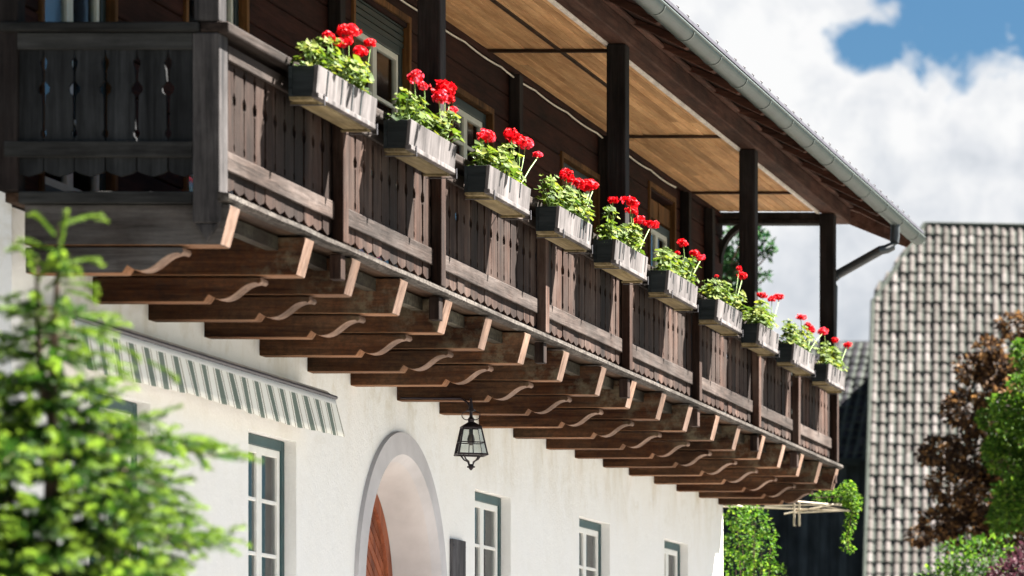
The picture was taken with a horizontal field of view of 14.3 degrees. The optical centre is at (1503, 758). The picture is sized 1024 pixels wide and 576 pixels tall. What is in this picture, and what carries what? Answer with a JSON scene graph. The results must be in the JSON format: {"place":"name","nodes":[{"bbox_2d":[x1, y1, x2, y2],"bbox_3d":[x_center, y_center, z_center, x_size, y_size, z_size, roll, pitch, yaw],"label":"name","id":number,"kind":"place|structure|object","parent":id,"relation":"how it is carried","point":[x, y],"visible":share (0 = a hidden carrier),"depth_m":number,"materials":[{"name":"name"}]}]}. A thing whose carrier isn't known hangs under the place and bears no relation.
{"place":"outdoors","nodes":[
{"label":"outdoors","id":0,"kind":"place"},
{"bbox_2d":[723,341,868,575],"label":"boarded shed","id":1,"kind":"structure","parent":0,"point":[811,544],"depth_m":99.00,"materials":[{"name":"black wood"}]},
{"bbox_2d":[670,0,1023,340],"label":"sky","id":2,"kind":"structure","parent":0,"point":[923,98],"materials":[{"name":"white"}]},
{"bbox_2d":[862,222,1023,575],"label":"barn","id":3,"kind":"structure","parent":0,"point":[946,294],"depth_m":96.11,"materials":[{"name":"grey tile"}]},
{"label":"gravel yard","id":4,"kind":"structure","parent":0,"visible":0},
{"bbox_2d":[0,209,263,575],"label":"conifer","id":5,"kind":"object","parent":4,"relation":"on","point":[96,460],"visible":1,"depth_m":14.41,"materials":[{"name":"green plant"}]},
{"bbox_2d":[0,0,925,575],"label":"farmhouse","id":6,"kind":"object","parent":4,"relation":"on","point":[222,184],"visible":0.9,"depth_m":30.03,"materials":[{"name":"white paint"}]},
{"bbox_2d":[45,0,105,190],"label":"window","id":7,"kind":"structure","parent":6,"relation":"in","point":[55,10],"depth_m":24.11,"materials":[{"name":"grey glass"}]},
{"bbox_2d":[90,394,136,568],"bbox_3d":[-9.020,-1.478,24.706,0.070,1.707,1.077,0,0,0],"label":"window","id":8,"kind":"structure","parent":6,"relation":"in","point":[129,407],"depth_m":24.98,"materials":[{"name":"green paint"}]},
{"bbox_2d":[35,305,344,436],"bbox_3d":[-8.746,-2.553,25.875,0.303,0.384,5.249,0,0,0],"label":"awning","id":9,"kind":"object","parent":6,"relation":"attached to","point":[260,393],"visible":0.85,"depth_m":25.80,"materials":[{"name":"fabric"}]},
{"bbox_2d":[189,0,238,196],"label":"window","id":10,"kind":"structure","parent":6,"relation":"in","point":[232,6],"depth_m":26.99,"materials":[{"name":"white paint"}]},
{"bbox_2d":[248,433,283,575],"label":"window","id":11,"kind":"structure","parent":6,"relation":"in","point":[266,479],"depth_m":27.97,"materials":[{"name":"green paint"}]},
{"bbox_2d":[288,65,377,134],"bbox_3d":[-7.456,-4.187,24.454,0.216,0.236,1.253,0,0,0],"label":"planter box","id":12,"kind":"object","parent":6,"relation":"attached to","point":[327,95],"visible":1,"depth_m":24.23,"materials":[{"name":"grey wood"}]},
{"bbox_2d":[290,23,375,94],"bbox_3d":[-7.417,-4.503,24.507,0.310,0.461,1.427,0,0,0],"label":"geranium","id":13,"kind":"object","parent":12,"relation":"in","point":[351,68],"visible":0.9,"depth_m":24.49,"materials":[{"name":"green plant"}]},
{"bbox_2d":[356,19,401,267],"bbox_3d":[-8.970,-4.605,30.429,0.070,2.326,1.441,0,0,0],"label":"window","id":14,"kind":"structure","parent":6,"relation":"in","point":[385,59],"depth_m":30.69,"materials":[{"name":"green paint"}]},
{"bbox_2d":[366,495,392,575],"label":"door","id":15,"kind":"structure","parent":6,"relation":"in","point":[379,563],"depth_m":31.51,"materials":[{"name":"red wood"}]},
{"bbox_2d":[384,119,456,178],"bbox_3d":[-7.456,-4.187,26.416,0.216,0.236,1.129,0,0,0],"label":"planter box","id":16,"kind":"object","parent":6,"relation":"attached to","point":[418,146],"visible":1,"depth_m":26.18,"materials":[{"name":"grey wood"}]},
{"bbox_2d":[385,69,463,142],"bbox_3d":[-7.425,-4.517,26.543,0.314,0.490,1.512,0,0,0],"label":"geranium","id":17,"kind":"object","parent":16,"relation":"in","point":[443,91],"visible":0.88,"depth_m":26.57,"materials":[{"name":"green plant"}]},
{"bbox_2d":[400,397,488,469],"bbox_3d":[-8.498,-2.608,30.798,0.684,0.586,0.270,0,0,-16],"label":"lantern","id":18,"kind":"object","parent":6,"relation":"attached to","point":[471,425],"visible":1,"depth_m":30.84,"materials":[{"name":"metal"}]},
{"bbox_2d":[450,539,465,575],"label":"wall plaque","id":19,"kind":"object","parent":6,"relation":"attached to","point":[457,557],"depth_m":32.55,"materials":[{"name":"metal"}]},
{"bbox_2d":[453,95,485,225],"bbox_3d":[-8.970,-4.995,33.089,0.070,1.306,1.248,0,0,0],"label":"window","id":20,"kind":"structure","parent":6,"relation":"in","point":[472,120],"depth_m":33.16,"materials":[{"name":"green paint"}]},
{"bbox_2d":[475,492,500,575],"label":"window","id":21,"kind":"structure","parent":6,"relation":"in","point":[487,507],"depth_m":34.07,"materials":[{"name":"green paint"}]},
{"bbox_2d":[464,165,530,219],"bbox_3d":[-7.456,-4.187,28.447,0.216,0.236,1.180,0,0,0],"label":"planter box","id":22,"kind":"object","parent":6,"relation":"attached to","point":[497,191],"visible":1,"depth_m":28.20,"materials":[{"name":"grey wood"}]},
{"bbox_2d":[467,127,542,186],"bbox_3d":[-7.452,-4.510,28.774,0.316,0.475,1.860,0,0,0],"label":"geranium","id":23,"kind":"object","parent":22,"relation":"in","point":[493,157],"visible":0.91,"depth_m":28.35,"materials":[{"name":"green plant"}]},
{"bbox_2d":[400,0,675,187],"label":"cable","id":24,"kind":"object","parent":6,"relation":"attached to","point":[489,60],"visible":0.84,"depth_m":35.19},
{"bbox_2d":[536,206,592,253],"bbox_3d":[-7.456,-4.187,30.454,0.216,0.236,1.079,0,0,0],"label":"planter box","id":25,"kind":"object","parent":6,"relation":"attached to","point":[565,229],"visible":1,"depth_m":30.20,"materials":[{"name":"grey wood"}]},
{"bbox_2d":[533,168,598,222],"bbox_3d":[-7.436,-4.505,30.712,0.313,0.465,1.709,0,0,0],"label":"geranium","id":26,"kind":"object","parent":25,"relation":"in","point":[567,197],"visible":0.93,"depth_m":30.42,"materials":[{"name":"green plant"}]},
{"bbox_2d":[564,163,592,231],"bbox_3d":[-8.970,-5.005,36.970,0.070,1.326,1.400,0,0,0],"label":"window","id":27,"kind":"structure","parent":6,"relation":"in","point":[577,174],"depth_m":37.26,"materials":[{"name":"green paint"}]},
{"bbox_2d":[579,519,600,575],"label":"window","id":28,"kind":"structure","parent":6,"relation":"in","point":[589,532],"depth_m":37.85,"materials":[{"name":"green paint"}]},
{"bbox_2d":[593,239,648,284],"bbox_3d":[-7.456,-4.187,32.410,0.216,0.236,1.197,0,0,0],"label":"planter box","id":29,"kind":"object","parent":6,"relation":"attached to","point":[625,263],"visible":1,"depth_m":32.13,"materials":[{"name":"grey wood"}]},
{"bbox_2d":[593,196,658,254],"bbox_3d":[-7.433,-4.539,32.649,0.316,0.534,1.880,0,0,0],"label":"geranium","id":30,"kind":"object","parent":29,"relation":"in","point":[632,239],"visible":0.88,"depth_m":32.41,"materials":[{"name":"green plant"}]},
{"bbox_2d":[651,220,669,386],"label":"window","id":31,"kind":"structure","parent":6,"relation":"in","point":[660,237],"depth_m":40.59,"materials":[{"name":"green paint"}]},
{"bbox_2d":[664,541,679,575],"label":"window","id":32,"kind":"structure","parent":6,"relation":"in","point":[671,550],"depth_m":41.56,"materials":[{"name":"green paint"}]},
{"bbox_2d":[648,270,697,311],"bbox_3d":[-7.456,-4.187,34.443,0.216,0.236,1.216,0,0,0],"label":"planter box","id":33,"kind":"object","parent":6,"relation":"attached to","point":[677,293],"visible":1,"depth_m":34.16,"materials":[{"name":"grey wood"}]},
{"bbox_2d":[650,238,705,284],"bbox_3d":[-7.461,-4.496,34.724,0.330,0.448,1.959,0,0,0],"label":"geranium","id":34,"kind":"object","parent":33,"relation":"in","point":[665,258],"visible":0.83,"depth_m":34.58,"materials":[{"name":"green plant"}]},
{"bbox_2d":[698,299,742,336],"bbox_3d":[-7.456,-4.187,36.535,0.216,0.236,1.156,0,0,0],"label":"planter box","id":35,"kind":"object","parent":6,"relation":"attached to","point":[723,319],"visible":1,"depth_m":36.24,"materials":[{"name":"grey wood"}]},
{"bbox_2d":[698,266,748,310],"bbox_3d":[-7.413,-4.528,36.748,0.288,0.512,1.641,0,0,3],"label":"geranium","id":36,"kind":"object","parent":35,"relation":"in","point":[720,291],"visible":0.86,"depth_m":36.39,"materials":[{"name":"green plant"}]},
{"bbox_2d":[741,323,779,356],"bbox_3d":[-7.456,-4.187,38.474,0.216,0.236,1.013,0,0,0],"label":"planter box","id":37,"kind":"object","parent":6,"relation":"attached to","point":[759,339],"visible":1,"depth_m":38.12,"materials":[{"name":"grey wood"}]},
{"bbox_2d":[741,292,783,329],"bbox_3d":[-7.439,-4.525,38.708,0.312,0.506,1.614,0,0,0],"label":"geranium","id":38,"kind":"object","parent":37,"relation":"in","point":[761,315],"visible":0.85,"depth_m":38.28,"materials":[{"name":"green plant"}]},
{"bbox_2d":[723,501,849,525],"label":"trellis","id":39,"kind":"object","parent":6,"relation":"attached to","point":[820,505],"visible":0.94,"depth_m":44.84,"materials":[{"name":"beige wood"}]},
{"bbox_2d":[809,479,862,554],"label":"hanging vine","id":40,"kind":"object","parent":39,"relation":"hanging from","point":[853,495],"visible":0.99,"depth_m":44.80,"materials":[{"name":"green plant"}]},
{"bbox_2d":[776,343,814,376],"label":"planter box","id":41,"kind":"object","parent":6,"relation":"attached to","point":[796,359],"visible":0.99,"depth_m":40.10,"materials":[{"name":"grey wood"}]},
{"bbox_2d":[778,314,827,352],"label":"geranium","id":42,"kind":"object","parent":41,"relation":"in","point":[791,337],"visible":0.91,"depth_m":40.57,"materials":[{"name":"green plant"}]},
{"bbox_2d":[812,363,845,393],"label":"planter box","id":43,"kind":"object","parent":6,"relation":"attached to","point":[829,378],"visible":0.98,"depth_m":42.05,"materials":[{"name":"grey wood"}]},
{"bbox_2d":[816,328,851,371],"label":"geranium","id":44,"kind":"object","parent":43,"relation":"in","point":[829,355],"visible":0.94,"depth_m":42.29,"materials":[{"name":"green plant"}]},
{"bbox_2d":[721,226,777,309],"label":"lime tree","id":45,"kind":"object","parent":4,"relation":"on","point":[730,263],"visible":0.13,"depth_m":59.94,"materials":[{"name":"green plant"}]},
{"bbox_2d":[723,505,787,575],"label":"climbing vine","id":46,"kind":"object","parent":4,"relation":"on","point":[757,537],"visible":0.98,"depth_m":44.52,"materials":[{"name":"green plant"}]},
{"bbox_2d":[903,309,1023,564],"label":"maple tree","id":47,"kind":"object","parent":4,"relation":"on","point":[969,511],"visible":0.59,"depth_m":61.72,"materials":[{"name":"brown plant"}]},
{"bbox_2d":[914,529,1018,575],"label":"green shrub","id":48,"kind":"object","parent":4,"relation":"on","point":[954,570],"visible":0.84,"depth_m":51.70,"materials":[{"name":"green plant"}]},
{"bbox_2d":[966,541,1023,575],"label":"flowering shrub","id":49,"kind":"object","parent":4,"relation":"on","point":[1015,560],"visible":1,"depth_m":45.80,"materials":[{"name":"pink plant"}]},
{"bbox_2d":[974,337,1023,534],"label":"garden tree","id":50,"kind":"object","parent":4,"relation":"on","point":[1013,427],"visible":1,"depth_m":55.72,"materials":[{"name":"green plant"}]}
]}

